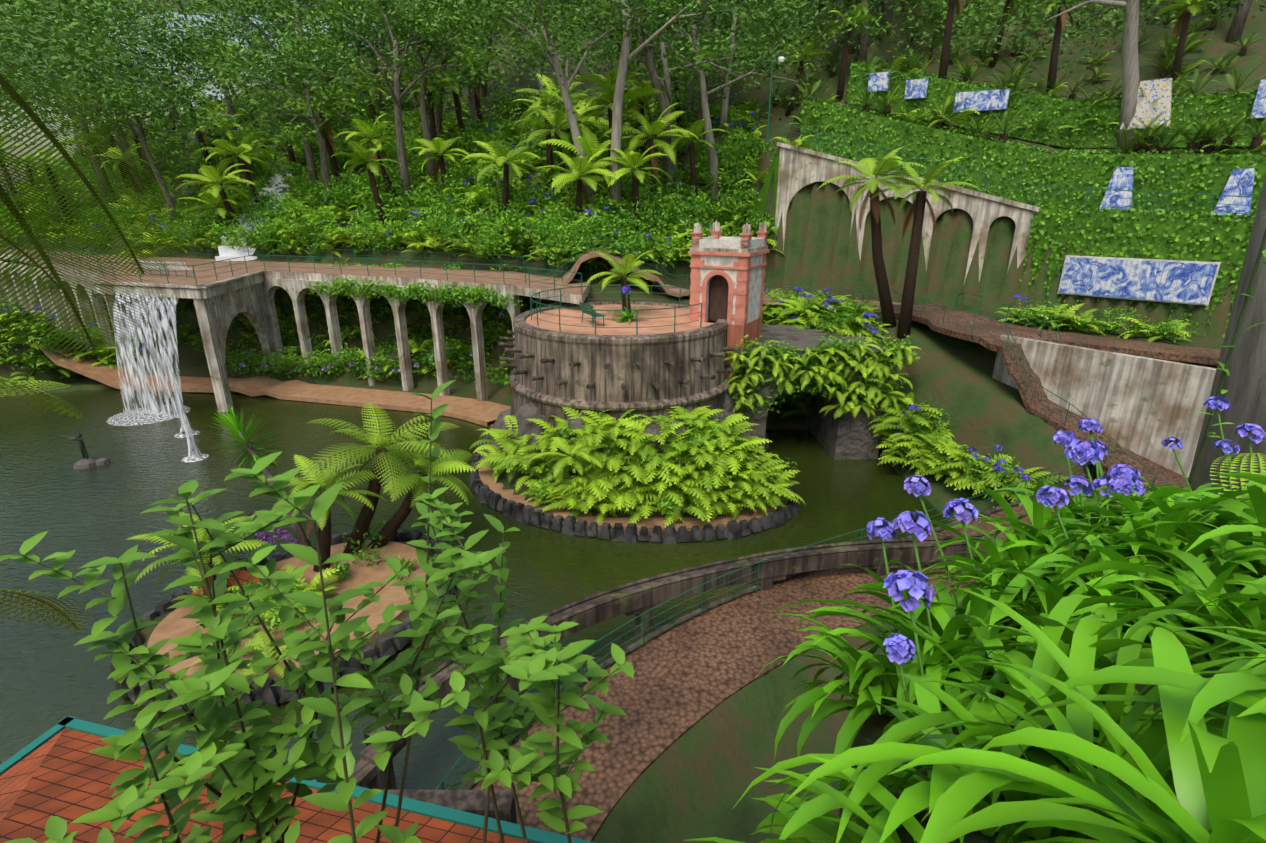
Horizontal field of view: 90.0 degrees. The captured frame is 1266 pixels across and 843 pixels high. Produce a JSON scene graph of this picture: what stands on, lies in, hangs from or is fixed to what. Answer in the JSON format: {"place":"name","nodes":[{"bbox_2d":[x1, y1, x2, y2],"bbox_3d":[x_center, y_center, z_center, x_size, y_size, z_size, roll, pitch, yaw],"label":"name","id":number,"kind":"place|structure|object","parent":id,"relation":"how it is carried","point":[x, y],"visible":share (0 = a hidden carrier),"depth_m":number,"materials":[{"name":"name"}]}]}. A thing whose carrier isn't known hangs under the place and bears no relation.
{"place":"outdoors","nodes":[
{"label":"outdoors","id":0,"kind":"place"},
{"bbox_2d":[0,7,377,195],"label":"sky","id":1,"kind":"structure","parent":0,"point":[236,39],"materials":[{"name":"white"}]},
{"bbox_2d":[7,0,543,16],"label":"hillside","id":2,"kind":"structure","parent":0,"point":[176,6],"depth_m":85.97,"materials":[{"name":"green plant"}]},
{"bbox_2d":[0,388,949,789],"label":"lake water","id":3,"kind":"structure","parent":0,"point":[50,676],"depth_m":22.91,"materials":[{"name":"green liquid"}]},
{"bbox_2d":[59,433,109,468],"bbox_3d":[-24.380,1.265,28.182,1.453,1.630,1.107,7,20,20],"label":"flute boy statue","id":4,"kind":"object","parent":3,"relation":"in","point":[85,461],"visible":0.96,"depth_m":28.12,"materials":[{"name":"grey metal"}]},
{"bbox_2d":[478,388,768,457],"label":"tower base rocks","id":5,"kind":"object","parent":3,"relation":"on","point":[528,411],"visible":0.29,"depth_m":25.47,"materials":[{"name":"grey stone"}]},
{"bbox_2d":[0,0,1265,842],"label":"terrain","id":6,"kind":"structure","parent":0,"point":[699,777],"depth_m":35.62,"materials":[{"name":"green plant"}]},
{"bbox_2d":[106,174,291,461],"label":"waterfall and fountains","id":7,"kind":"structure","parent":6,"relation":"on","point":[226,252],"depth_m":34.59,"materials":[{"name":"white liquid"}]},
{"bbox_2d":[0,237,590,411],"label":"viaduct deck and arches","id":8,"kind":"structure","parent":6,"relation":"on","point":[221,293],"depth_m":38.17,"materials":[{"name":"concrete"}]},
{"bbox_2d":[138,261,194,277],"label":"benches on platform","id":9,"kind":"object","parent":8,"relation":"on","point":[178,267],"visible":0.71,"depth_m":37.17,"materials":[{"name":"beige paint"}]},
{"bbox_2d":[0,716,594,842],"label":"tiled roof building","id":10,"kind":"structure","parent":6,"relation":"on","point":[59,769],"depth_m":8.61,"materials":[{"name":"tile"}]},
{"bbox_2d":[382,790,516,823],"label":"low concrete wall","id":11,"kind":"structure","parent":6,"relation":"on","point":[472,801],"depth_m":9.77,"materials":[{"name":"grey concrete"}]},
{"bbox_2d":[111,436,799,715],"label":"island","id":12,"kind":"structure","parent":6,"relation":"on","point":[490,492],"depth_m":19.52,"materials":[{"name":"stone"}]},
{"bbox_2d":[0,235,1220,841],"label":"cobble paths","id":13,"kind":"structure","parent":6,"relation":"on","point":[694,667],"depth_m":16.63,"materials":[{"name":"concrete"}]},
{"bbox_2d":[498,285,741,429],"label":"round tower","id":14,"kind":"structure","parent":6,"relation":"on","point":[664,358],"depth_m":25.12,"materials":[{"name":"stone"}]},
{"bbox_2d":[579,302,604,326],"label":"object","id":15,"kind":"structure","parent":14,"relation":"on","point":[591,312],"depth_m":26.67,"materials":[{"name":"green paint"}]},
{"bbox_2d":[0,0,1265,677],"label":"ferns","id":16,"kind":"object","parent":6,"relation":"on","point":[592,462],"visible":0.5,"depth_m":27.12,"materials":[{"name":"green plant"}]},
{"bbox_2d":[0,59,1265,633],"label":"shrubs","id":17,"kind":"object","parent":6,"relation":"on","point":[436,219],"visible":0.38,"depth_m":39.49,"materials":[{"name":"green plant"}]},
{"bbox_2d":[0,0,1265,154],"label":"tree canopy","id":18,"kind":"object","parent":6,"relation":"on","point":[32,29],"visible":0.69,"depth_m":48.12,"materials":[{"name":"green plant"}]},
{"bbox_2d":[2,101,1265,842],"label":"agapanthus leaves","id":19,"kind":"object","parent":6,"relation":"on","point":[1176,573],"visible":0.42,"depth_m":2.12,"materials":[{"name":"green plant"}]},
{"bbox_2d":[2,91,1265,664],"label":"purple flowers","id":20,"kind":"object","parent":6,"relation":"on","point":[1120,479],"visible":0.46,"depth_m":4.46,"materials":[{"name":"purple plant"}]},
{"bbox_2d":[5,96,1265,842],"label":"plant stems","id":21,"kind":"object","parent":6,"relation":"on","point":[493,700],"visible":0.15,"depth_m":4.09,"materials":[{"name":"green plant"}]},
{"bbox_2d":[351,531,1003,789],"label":"curved wall","id":22,"kind":"structure","parent":6,"relation":"on","point":[638,597],"depth_m":16.49,"materials":[{"name":"stone"}]},
{"bbox_2d":[688,220,769,412],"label":"tower","id":23,"kind":"structure","parent":6,"relation":"on","point":[727,275],"depth_m":27.02,"materials":[{"name":"paint"}]},
{"bbox_2d":[766,54,784,142],"bbox_3d":[8.418,-19.035,37.416,0.770,4.772,0.380,-1,19,-2],"label":"lamp post","id":24,"kind":"object","parent":6,"relation":"on","point":[781,59],"visible":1,"depth_m":37.20,"materials":[{"name":"metal"}]},
{"bbox_2d":[734,325,891,459],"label":"stone arch bridge","id":25,"kind":"structure","parent":6,"relation":"on","point":[845,435],"depth_m":28.63,"materials":[{"name":"concrete"}]},
{"bbox_2d":[748,63,1265,477],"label":"retaining walls","id":26,"kind":"structure","parent":6,"relation":"on","point":[1142,406],"depth_m":29.95,"materials":[{"name":"green plant"}]},
{"bbox_2d":[773,123,1259,282],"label":"arch wall","id":27,"kind":"structure","parent":6,"relation":"on","point":[800,168],"depth_m":34.47,"materials":[{"name":"concrete"}]},
{"bbox_2d":[838,598,1259,842],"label":"planter bed","id":28,"kind":"object","parent":6,"relation":"on","point":[871,730],"depth_m":2.80,"materials":[{"name":"soil"}]}
]}

